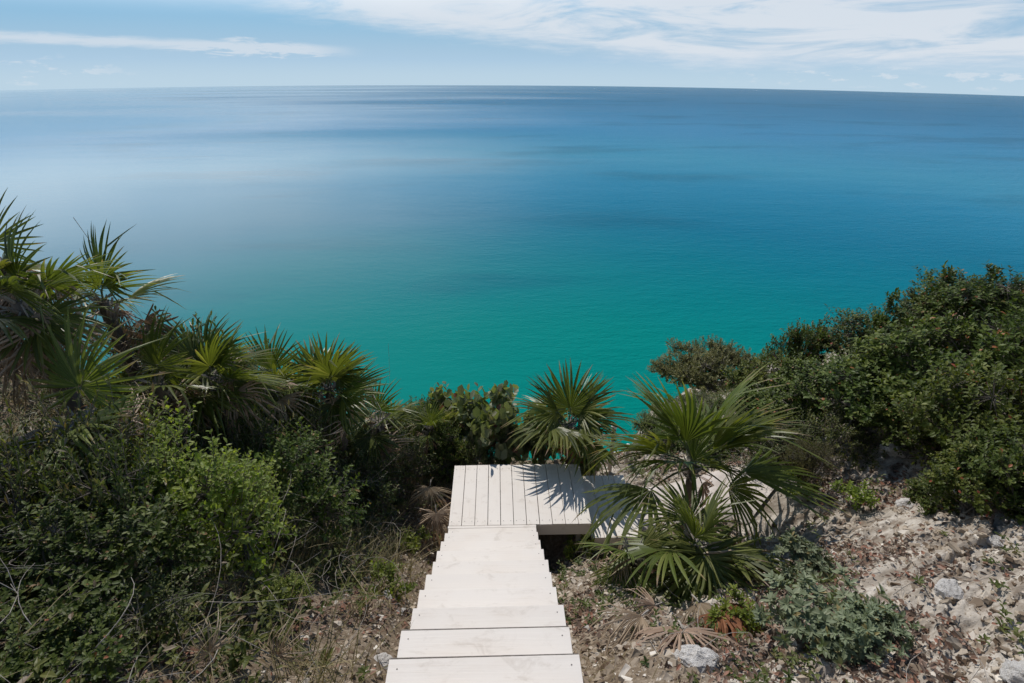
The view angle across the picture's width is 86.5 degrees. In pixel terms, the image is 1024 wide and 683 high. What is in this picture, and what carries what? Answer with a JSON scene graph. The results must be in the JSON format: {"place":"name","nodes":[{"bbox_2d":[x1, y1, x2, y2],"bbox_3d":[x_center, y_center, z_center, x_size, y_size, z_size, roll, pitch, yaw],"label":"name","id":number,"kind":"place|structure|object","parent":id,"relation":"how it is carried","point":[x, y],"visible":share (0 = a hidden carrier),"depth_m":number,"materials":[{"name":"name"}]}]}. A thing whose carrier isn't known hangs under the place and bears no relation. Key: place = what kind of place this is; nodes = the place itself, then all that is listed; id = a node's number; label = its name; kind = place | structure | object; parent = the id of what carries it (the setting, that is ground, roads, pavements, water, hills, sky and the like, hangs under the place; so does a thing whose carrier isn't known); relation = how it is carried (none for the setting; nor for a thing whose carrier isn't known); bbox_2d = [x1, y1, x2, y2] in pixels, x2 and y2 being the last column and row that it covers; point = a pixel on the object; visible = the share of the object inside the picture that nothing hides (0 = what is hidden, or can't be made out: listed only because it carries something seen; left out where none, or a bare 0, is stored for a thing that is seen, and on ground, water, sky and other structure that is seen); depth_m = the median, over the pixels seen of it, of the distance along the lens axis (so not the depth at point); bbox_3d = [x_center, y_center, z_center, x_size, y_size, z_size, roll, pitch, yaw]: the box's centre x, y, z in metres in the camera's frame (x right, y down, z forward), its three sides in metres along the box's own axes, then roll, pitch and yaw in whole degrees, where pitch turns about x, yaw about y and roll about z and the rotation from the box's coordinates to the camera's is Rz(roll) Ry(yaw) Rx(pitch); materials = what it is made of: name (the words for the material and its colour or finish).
{"place":"outdoors","nodes":[
{"label":"outdoors","id":0,"kind":"place"},
{"bbox_2d":[0,85,1023,459],"bbox_3d":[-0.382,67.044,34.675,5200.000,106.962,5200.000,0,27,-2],"label":"sea","id":1,"kind":"structure","parent":0,"point":[484,237],"depth_m":90.71,"materials":[{"name":"liquid"}]},
{"bbox_2d":[0,284,1023,682],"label":"ground","id":2,"kind":"structure","parent":0,"point":[794,512],"depth_m":3.92,"materials":[{"name":"soil"}]},
{"bbox_2d":[0,189,94,420],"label":"thatch palm","id":3,"kind":"object","parent":2,"relation":"on","point":[3,265],"visible":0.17,"depth_m":3.68,"materials":[{"name":"green plant"}]},
{"bbox_2d":[0,206,129,417],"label":"thatch palm","id":4,"kind":"object","parent":2,"relation":"on","point":[23,333],"visible":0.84,"depth_m":3.51,"materials":[{"name":"green plant"}]},
{"bbox_2d":[0,583,140,682],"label":"shrub","id":5,"kind":"object","parent":2,"relation":"on","point":[101,616],"visible":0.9,"depth_m":2.12,"materials":[{"name":"green plant"}]},
{"bbox_2d":[0,493,169,682],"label":"shrub","id":6,"kind":"object","parent":2,"relation":"on","point":[86,550],"visible":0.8,"depth_m":2.52,"materials":[{"name":"green plant"}]},
{"bbox_2d":[0,418,179,599],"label":"shrub","id":7,"kind":"object","parent":2,"relation":"on","point":[118,483],"visible":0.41,"depth_m":2.80,"materials":[{"name":"green plant"}]},
{"bbox_2d":[0,363,188,560],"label":"shrub","id":8,"kind":"object","parent":2,"relation":"on","point":[22,479],"visible":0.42,"depth_m":2.97,"materials":[{"name":"green plant"}]},
{"bbox_2d":[0,307,196,513],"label":"thatch palm","id":9,"kind":"object","parent":2,"relation":"on","point":[63,367],"visible":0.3,"depth_m":3.36,"materials":[{"name":"green plant"}]},
{"bbox_2d":[2,551,209,682],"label":"shrub","id":10,"kind":"object","parent":2,"relation":"on","point":[129,623],"visible":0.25,"depth_m":2.58,"materials":[{"name":"green plant"}]},
{"bbox_2d":[34,220,184,470],"bbox_3d":[-3.415,0.269,4.848,1.313,2.643,1.196,-12,30,-22],"label":"thatch palm","id":11,"kind":"object","parent":2,"relation":"on","point":[115,313],"visible":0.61,"depth_m":4.55,"materials":[{"name":"green plant"}]},
{"bbox_2d":[0,462,224,615],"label":"shrub","id":12,"kind":"object","parent":2,"relation":"on","point":[161,541],"visible":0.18,"depth_m":3.01,"materials":[{"name":"green plant"}]},
{"bbox_2d":[67,374,211,473],"bbox_3d":[-3.002,0.872,4.434,1.031,1.528,1.183,-1,27,-2],"label":"shrub","id":13,"kind":"object","parent":2,"relation":"on","point":[130,384],"visible":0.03,"depth_m":4.18,"materials":[{"name":"green plant"}]},
{"bbox_2d":[99,305,188,397],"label":"shrub","id":14,"kind":"object","parent":2,"relation":"on","point":[136,351],"visible":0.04,"depth_m":5.21,"materials":[{"name":"green plant"}]},
{"bbox_2d":[2,393,297,595],"bbox_3d":[-2.393,1.077,3.440,1.995,1.305,1.290,14,30,24],"label":"shrub","id":15,"kind":"object","parent":2,"relation":"on","point":[213,503],"visible":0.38,"depth_m":3.38,"materials":[{"name":"green plant"}]},
{"bbox_2d":[113,304,216,504],"bbox_3d":[-2.775,0.772,4.454,1.092,2.030,0.865,23,35,36],"label":"thatch palm","id":16,"kind":"object","parent":2,"relation":"on","point":[176,390],"visible":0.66,"depth_m":4.27,"materials":[{"name":"green plant"}]},
{"bbox_2d":[114,551,226,646],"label":"shrub","id":17,"kind":"object","parent":2,"relation":"on","point":[179,584],"visible":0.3,"depth_m":2.97,"materials":[{"name":"green plant"}]},
{"bbox_2d":[115,311,278,463],"bbox_3d":[-3.039,0.604,5.345,1.407,1.988,1.216,12,29,21],"label":"shrub","id":18,"kind":"object","parent":2,"relation":"on","point":[191,337],"visible":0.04,"depth_m":5.05,"materials":[{"name":"green plant"}]},
{"bbox_2d":[163,604,239,675],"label":"fallen palm frond","id":19,"kind":"object","parent":2,"relation":"on","point":[214,647],"visible":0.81,"depth_m":2.58,"materials":[{"name":"brown plant"}]},
{"bbox_2d":[124,308,295,452],"bbox_3d":[-2.649,0.778,5.037,1.464,2.249,1.380,0,27,-2],"label":"thatch palm","id":20,"kind":"object","parent":2,"relation":"on","point":[228,362],"visible":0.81,"depth_m":4.71,"materials":[{"name":"green plant"}]},
{"bbox_2d":[0,351,463,682],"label":"undergrowth","id":21,"kind":"object","parent":2,"relation":"on","point":[232,663],"visible":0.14,"depth_m":3.08,"materials":[{"name":"green plant"}]},
{"bbox_2d":[168,439,297,581],"bbox_3d":[-2.047,1.265,3.928,0.893,1.134,1.381,-1,27,-3],"label":"shrub","id":22,"kind":"object","parent":2,"relation":"on","point":[229,554],"visible":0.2,"depth_m":3.84,"materials":[{"name":"green plant"}]},
{"bbox_2d":[172,385,303,509],"bbox_3d":[-2.448,1.097,4.710,1.074,1.525,1.106,1,27,1],"label":"shrub","id":23,"kind":"object","parent":2,"relation":"on","point":[251,446],"visible":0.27,"depth_m":4.71,"materials":[{"name":"green plant"}]},
{"bbox_2d":[205,486,319,574],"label":"shrub","id":24,"kind":"object","parent":2,"relation":"on","point":[298,531],"visible":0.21,"depth_m":4.29,"materials":[{"name":"green plant"}]},
{"bbox_2d":[180,413,370,559],"bbox_3d":[-2.063,1.288,4.784,1.564,1.338,1.351,17,31,28],"label":"shrub","id":25,"kind":"object","parent":2,"relation":"on","point":[291,463],"visible":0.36,"depth_m":4.68,"materials":[{"name":"green plant"}]},
{"bbox_2d":[238,558,315,612],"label":"shrub","id":26,"kind":"object","parent":2,"relation":"on","point":[286,581],"visible":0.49,"depth_m":3.67,"materials":[{"name":"green plant"}]},
{"bbox_2d":[226,326,328,446],"bbox_3d":[-2.533,0.776,5.736,1.196,1.842,1.043,0,27,-2],"label":"thatch palm","id":27,"kind":"object","parent":2,"relation":"on","point":[273,364],"visible":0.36,"depth_m":5.57,"materials":[{"name":"green plant"}]},
{"bbox_2d":[259,610,318,663],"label":"fallen palm frond","id":28,"kind":"object","parent":2,"relation":"on","point":[280,654],"visible":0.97,"depth_m":2.82,"materials":[{"name":"brown plant"}]},
{"bbox_2d":[245,398,347,495],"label":"shrub","id":29,"kind":"object","parent":2,"relation":"on","point":[313,428],"visible":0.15,"depth_m":5.52,"materials":[{"name":"green plant"}]},
{"bbox_2d":[276,331,395,473],"bbox_3d":[-2.016,0.789,6.140,1.361,1.931,1.446,-23,36,-38],"label":"thatch palm","id":30,"kind":"object","parent":2,"relation":"on","point":[335,371],"visible":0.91,"depth_m":5.90,"materials":[{"name":"green plant"}]},
{"bbox_2d":[317,407,406,474],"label":"shrub","id":31,"kind":"object","parent":2,"relation":"on","point":[394,428],"visible":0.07,"depth_m":6.81,"materials":[{"name":"green plant"}]},
{"bbox_2d":[323,439,410,527],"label":"shrub","id":32,"kind":"object","parent":2,"relation":"on","point":[383,488],"visible":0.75,"depth_m":6.04,"materials":[{"name":"green plant"}]},
{"bbox_2d":[337,377,430,479],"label":"thatch palm","id":33,"kind":"object","parent":2,"relation":"on","point":[377,426],"visible":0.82,"depth_m":6.43,"materials":[{"name":"green plant"}]},
{"bbox_2d":[358,556,417,602],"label":"weed","id":34,"kind":"object","parent":2,"relation":"on","point":[409,587],"visible":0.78,"depth_m":4.43,"materials":[{"name":"green plant"}]},
{"bbox_2d":[360,427,441,503],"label":"shrub","id":35,"kind":"object","parent":2,"relation":"on","point":[418,452],"visible":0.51,"depth_m":6.55,"materials":[{"name":"green plant"}]},
{"bbox_2d":[392,525,431,554],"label":"weed","id":36,"kind":"object","parent":2,"relation":"on","point":[413,539],"visible":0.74,"depth_m":5.79,"materials":[{"name":"green plant"}]},
{"bbox_2d":[408,479,451,517],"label":"fallen palm frond","id":37,"kind":"object","parent":2,"relation":"on","point":[435,491],"visible":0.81,"depth_m":6.24,"materials":[{"name":"brown plant"}]},
{"bbox_2d":[403,399,462,470],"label":"thatch palm","id":38,"kind":"object","parent":2,"relation":"on","point":[424,422],"visible":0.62,"depth_m":7.07,"materials":[{"name":"green plant"}]},
{"bbox_2d":[412,502,462,549],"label":"fallen palm frond","id":39,"kind":"object","parent":2,"relation":"on","point":[438,518],"visible":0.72,"depth_m":6.01,"materials":[{"name":"brown plant"}]},
{"bbox_2d":[413,381,481,462],"bbox_3d":[-0.933,1.273,7.748,1.151,1.341,0.989,-12,30,-23],"label":"sea grape","id":40,"kind":"object","parent":2,"relation":"on","point":[439,395],"visible":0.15,"depth_m":7.62,"materials":[{"name":"green plant"}]},
{"bbox_2d":[421,416,491,483],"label":"shrub","id":41,"kind":"object","parent":2,"relation":"on","point":[450,457],"visible":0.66,"depth_m":6.95,"materials":[{"name":"green plant"}]},
{"bbox_2d":[449,420,507,466],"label":"shrub","id":42,"kind":"object","parent":2,"relation":"on","point":[489,453],"visible":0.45,"depth_m":6.99,"materials":[{"name":"green plant"}]},
{"bbox_2d":[385,525,582,682],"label":"wooden staircase","id":43,"kind":"structure","parent":2,"relation":"on","point":[488,609],"depth_m":3.28,"materials":[{"name":"white wood"}]},
{"bbox_2d":[445,380,528,476],"bbox_3d":[-0.364,1.234,7.406,1.163,1.524,1.354,-9,29,-17],"label":"sea grape","id":44,"kind":"object","parent":2,"relation":"on","point":[496,413],"visible":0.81,"depth_m":7.11,"materials":[{"name":"green plant"}]},
{"bbox_2d":[0,354,1010,682],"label":"dry stems","id":45,"kind":"object","parent":2,"relation":"on","point":[380,586],"visible":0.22,"depth_m":3.29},
{"bbox_2d":[0,289,1018,682],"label":"dry grass","id":46,"kind":"structure","parent":2,"relation":"on","point":[360,565],"depth_m":3.93,"materials":[{"name":"plant"}]},
{"bbox_2d":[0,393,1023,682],"bbox_3d":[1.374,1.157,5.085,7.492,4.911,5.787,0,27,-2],"label":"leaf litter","id":47,"kind":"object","parent":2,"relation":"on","point":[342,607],"visible":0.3,"depth_m":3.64,"materials":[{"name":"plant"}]},
{"bbox_2d":[449,464,590,550],"bbox_3d":[0.075,2.027,6.398,1.528,0.670,0.976,0,27,-2],"label":"deck landing","id":48,"kind":"object","parent":2,"relation":"on","point":[567,492],"visible":0.9,"depth_m":6.17,"materials":[{"name":"white wood"}]},
{"bbox_2d":[518,407,566,463],"bbox_3d":[0.461,1.385,7.571,0.948,1.105,0.814,21,34,34],"label":"sea grape","id":49,"kind":"object","parent":2,"relation":"on","point":[541,455],"visible":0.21,"depth_m":7.30,"materials":[{"name":"green plant"}]},
{"bbox_2d":[500,359,635,482],"bbox_3d":[0.664,1.159,6.818,1.552,1.774,1.624,24,35,38],"label":"thatch palm","id":50,"kind":"object","parent":2,"relation":"on","point":[568,436],"visible":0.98,"depth_m":6.66,"materials":[{"name":"green plant"}]},
{"bbox_2d":[563,534,597,559],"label":"weed","id":51,"kind":"object","parent":2,"relation":"on","point":[570,548],"visible":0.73,"depth_m":5.90,"materials":[{"name":"green plant"}]},
{"bbox_2d":[560,439,610,475],"bbox_3d":[0.954,1.587,7.353,0.745,0.684,0.640,10,29,17],"label":"sea grape","id":52,"kind":"object","parent":2,"relation":"on","point":[581,465],"visible":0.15,"depth_m":7.19,"materials":[{"name":"green plant"}]},
{"bbox_2d":[582,475,641,547],"bbox_3d":[1.133,1.991,6.407,0.555,0.204,0.993,0,27,-2],"label":"step","id":53,"kind":"object","parent":2,"relation":"on","point":[601,530],"visible":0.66,"depth_m":6.26,"materials":[{"name":"white wood"}]},
{"bbox_2d":[573,603,654,655],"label":"fallen palm frond","id":54,"kind":"object","parent":2,"relation":"on","point":[640,622],"visible":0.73,"depth_m":3.62,"materials":[{"name":"brown plant"}]},
{"bbox_2d":[572,514,685,598],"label":"thatch palm","id":55,"kind":"object","parent":2,"relation":"on","point":[625,572],"visible":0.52,"depth_m":4.57,"materials":[{"name":"green plant"}]},
{"bbox_2d":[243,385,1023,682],"bbox_3d":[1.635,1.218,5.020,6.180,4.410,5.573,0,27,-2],"label":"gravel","id":56,"kind":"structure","parent":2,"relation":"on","point":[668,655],"depth_m":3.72,"materials":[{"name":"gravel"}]},
{"bbox_2d":[612,586,666,616],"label":"fallen palm frond","id":57,"kind":"object","parent":2,"relation":"on","point":[650,601],"visible":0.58,"depth_m":4.00,"materials":[{"name":"brown plant"}]},
{"bbox_2d":[631,409,665,441],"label":"shrub","id":58,"kind":"object","parent":2,"relation":"on","point":[644,426],"visible":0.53,"depth_m":8.74,"materials":[{"name":"green plant"}]},
{"bbox_2d":[643,420,685,456],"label":"shrub","id":59,"kind":"object","parent":2,"relation":"on","point":[675,444],"visible":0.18,"depth_m":7.84,"materials":[{"name":"green plant"}]},
{"bbox_2d":[633,620,738,660],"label":"fallen palm frond","id":60,"kind":"object","parent":2,"relation":"on","point":[697,631],"visible":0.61,"depth_m":3.44,"materials":[{"name":"brown plant"}]},
{"bbox_2d":[673,388,720,414],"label":"shrub","id":61,"kind":"object","parent":2,"relation":"on","point":[696,395],"visible":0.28,"depth_m":9.32,"materials":[{"name":"green plant"}]},
{"bbox_2d":[597,473,799,611],"bbox_3d":[1.580,2.003,4.771,1.772,1.874,1.599,0,27,-2],"label":"thatch palm","id":62,"kind":"object","parent":2,"relation":"on","point":[706,558],"visible":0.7,"depth_m":4.48,"materials":[{"name":"green plant"}]},
{"bbox_2d":[678,644,718,673],"bbox_3d":[1.086,1.889,3.182,0.230,0.174,0.222,16,31,27],"label":"rock","id":63,"kind":"object","parent":2,"relation":"on","point":[699,657],"visible":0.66,"depth_m":3.15,"materials":[{"name":"stone"}]},
{"bbox_2d":[675,594,726,623],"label":"fallen palm frond","id":64,"kind":"object","parent":2,"relation":"on","point":[704,607],"visible":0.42,"depth_m":3.86,"materials":[{"name":"brown plant"}]},
{"bbox_2d":[647,334,760,395],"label":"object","id":65,"kind":"object","parent":2,"relation":"on","point":[699,368],"visible":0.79,"depth_m":11.09,"materials":[{"name":"green plant"}]},
{"bbox_2d":[633,468,776,530],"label":"path","id":66,"kind":"structure","parent":2,"relation":"on","point":[721,476],"depth_m":6.49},
{"bbox_2d":[571,362,848,567],"bbox_3d":[1.901,1.282,5.498,2.779,2.492,1.900,-5,28,-11],"label":"thatch palm","id":67,"kind":"object","parent":2,"relation":"on","point":[689,424],"visible":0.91,"depth_m":5.38,"materials":[{"name":"green plant"}]},
{"bbox_2d":[429,281,1023,682],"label":"ground cover","id":68,"kind":"object","parent":2,"relation":"on","point":[794,659],"visible":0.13,"depth_m":4.06,"materials":[{"name":"green plant"}]},
{"bbox_2d":[696,602,761,641],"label":"fallen palm frond","id":69,"kind":"object","parent":2,"relation":"on","point":[721,621],"visible":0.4,"depth_m":3.64,"materials":[{"name":"brown plant"}]},
{"bbox_2d":[706,583,772,638],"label":"weed","id":70,"kind":"object","parent":2,"relation":"on","point":[744,615],"visible":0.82,"depth_m":3.69,"materials":[{"name":"green plant"}]},
{"bbox_2d":[732,437,788,470],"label":"shrub","id":71,"kind":"object","parent":2,"relation":"on","point":[751,452],"visible":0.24,"depth_m":6.49,"materials":[{"name":"green plant"}]},
{"bbox_2d":[720,347,810,396],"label":"shrub","id":72,"kind":"object","parent":2,"relation":"on","point":[734,380],"visible":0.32,"depth_m":7.98,"materials":[{"name":"green plant"}]},
{"bbox_2d":[738,404,819,462],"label":"shrub","id":73,"kind":"object","parent":2,"relation":"on","point":[779,450],"visible":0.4,"depth_m":6.33,"materials":[{"name":"green plant"}]},
{"bbox_2d":[733,371,830,440],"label":"shrub","id":74,"kind":"object","parent":2,"relation":"on","point":[762,400],"visible":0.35,"depth_m":7.18,"materials":[{"name":"green plant"}]},
{"bbox_2d":[758,318,835,380],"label":"shrub","id":75,"kind":"object","parent":2,"relation":"on","point":[808,335],"visible":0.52,"depth_m":7.74,"materials":[{"name":"green plant"}]},
{"bbox_2d":[765,526,834,586],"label":"rosette bush","id":76,"kind":"object","parent":2,"relation":"on","point":[813,561],"visible":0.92,"depth_m":4.32,"materials":[{"name":"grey plant"}]},
{"bbox_2d":[780,435,844,487],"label":"shrub","id":77,"kind":"object","parent":2,"relation":"on","point":[808,460],"visible":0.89,"depth_m":5.84,"materials":[{"name":"green plant"}]},
{"bbox_2d":[758,344,882,437],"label":"shrub","id":78,"kind":"object","parent":2,"relation":"on","point":[802,388],"visible":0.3,"depth_m":6.80,"materials":[{"name":"green plant"}]},
{"bbox_2d":[752,562,909,671],"bbox_3d":[1.954,1.734,3.415,0.911,0.415,0.727,1,27,1],"label":"rosette bush","id":79,"kind":"object","parent":2,"relation":"on","point":[790,616],"visible":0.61,"depth_m":3.35,"materials":[{"name":"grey plant"}]},
{"bbox_2d":[792,401,882,469],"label":"shrub","id":80,"kind":"object","parent":2,"relation":"on","point":[839,429],"visible":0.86,"depth_m":6.09,"materials":[{"name":"green plant"}]},
{"bbox_2d":[812,324,870,360],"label":"shrub","id":81,"kind":"object","parent":2,"relation":"on","point":[836,341],"visible":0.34,"depth_m":7.54,"materials":[{"name":"green plant"}]},
{"bbox_2d":[829,478,880,511],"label":"weed","id":82,"kind":"object","parent":2,"relation":"on","point":[855,492],"visible":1,"depth_m":5.30,"materials":[{"name":"green plant"}]},
{"bbox_2d":[795,345,928,425],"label":"shrub","id":83,"kind":"object","parent":2,"relation":"on","point":[847,385],"visible":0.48,"depth_m":6.16,"materials":[{"name":"green plant"}]},
{"bbox_2d":[818,596,920,665],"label":"rosette bush","id":84,"kind":"object","parent":2,"relation":"on","point":[861,625],"visible":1,"depth_m":3.15,"materials":[{"name":"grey plant"}]},
{"bbox_2d":[820,298,949,357],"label":"shrub","id":85,"kind":"object","parent":2,"relation":"on","point":[860,318],"visible":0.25,"depth_m":7.34,"materials":[{"name":"green plant"}]},
{"bbox_2d":[871,287,901,332],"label":"shrub","id":86,"kind":"object","parent":2,"relation":"on","point":[892,297],"visible":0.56,"depth_m":7.14,"materials":[{"name":"green plant"}]},
{"bbox_2d":[852,393,947,454],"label":"shrub","id":87,"kind":"object","parent":2,"relation":"on","point":[880,425],"visible":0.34,"depth_m":5.74,"materials":[{"name":"green plant"}]},
{"bbox_2d":[840,310,990,425],"bbox_3d":[4.621,0.410,5.945,1.809,1.178,1.634,15,31,26],"label":"shrub","id":88,"kind":"object","parent":2,"relation":"on","point":[906,343],"visible":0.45,"depth_m":5.95,"materials":[{"name":"green plant"}]},
{"bbox_2d":[884,286,968,343],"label":"shrub","id":89,"kind":"object","parent":2,"relation":"on","point":[911,293],"visible":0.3,"depth_m":6.96,"materials":[{"name":"green plant"}]},
{"bbox_2d":[901,471,960,515],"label":"shrub","id":90,"kind":"object","parent":2,"relation":"on","point":[915,494],"visible":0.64,"depth_m":4.63,"materials":[{"name":"green plant"}]},
{"bbox_2d":[910,260,956,311],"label":"shrub","id":91,"kind":"object","parent":2,"relation":"on","point":[945,276],"visible":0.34,"depth_m":6.72,"materials":[{"name":"green plant"}]},
{"bbox_2d":[872,372,1004,468],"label":"shrub","id":92,"kind":"object","parent":2,"relation":"on","point":[917,435],"visible":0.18,"depth_m":5.43,"materials":[{"name":"green plant"}]},
{"bbox_2d":[934,578,963,598],"bbox_3d":[2.844,1.638,3.545,0.169,0.113,0.151,-3,28,-7],"label":"rock","id":93,"kind":"object","parent":2,"relation":"on","point":[944,588],"visible":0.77,"depth_m":3.52,"materials":[{"name":"stone"}]},
{"bbox_2d":[890,358,1023,456],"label":"shrub","id":94,"kind":"object","parent":2,"relation":"on","point":[1009,399],"visible":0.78,"depth_m":4.87,"materials":[{"name":"green plant"}]},
{"bbox_2d":[896,265,1023,327],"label":"shrub","id":95,"kind":"object","parent":2,"relation":"on","point":[934,304],"visible":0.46,"depth_m":6.62,"materials":[{"name":"green plant"}]},
{"bbox_2d":[909,296,1023,416],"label":"shrub","id":96,"kind":"object","parent":2,"relation":"on","point":[1005,346],"visible":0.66,"depth_m":5.51,"materials":[{"name":"green plant"}]},
{"bbox_2d":[918,436,1023,519],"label":"shrub","id":97,"kind":"object","parent":2,"relation":"on","point":[978,502],"visible":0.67,"depth_m":4.31,"materials":[{"name":"green plant"}]},
{"bbox_2d":[938,265,1023,339],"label":"shrub","id":98,"kind":"object","parent":2,"relation":"on","point":[970,295],"visible":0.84,"depth_m":6.15,"materials":[{"name":"green plant"}]},
{"bbox_2d":[958,260,1003,331],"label":"shrub","id":99,"kind":"object","parent":2,"relation":"on","point":[991,270],"visible":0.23,"depth_m":6.42,"materials":[{"name":"green plant"}]},
{"bbox_2d":[940,428,1023,505],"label":"shrub","id":100,"kind":"object","parent":2,"relation":"on","point":[993,480],"visible":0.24,"depth_m":4.33,"materials":[{"name":"green plant"}]},
{"bbox_2d":[957,418,1023,525],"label":"shrub","id":101,"kind":"object","parent":2,"relation":"on","point":[1000,464],"visible":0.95,"depth_m":4.12,"materials":[{"name":"green plant"}]},
{"bbox_2d":[999,658,1023,682],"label":"rock","id":102,"kind":"object","parent":2,"relation":"on","point":[1012,671],"visible":1,"depth_m":2.75,"materials":[{"name":"stone"}]},
{"bbox_2d":[0,0,1023,95],"label":"sky","id":103,"kind":"structure","parent":0,"point":[976,47],"materials":[{"name":"blue"}]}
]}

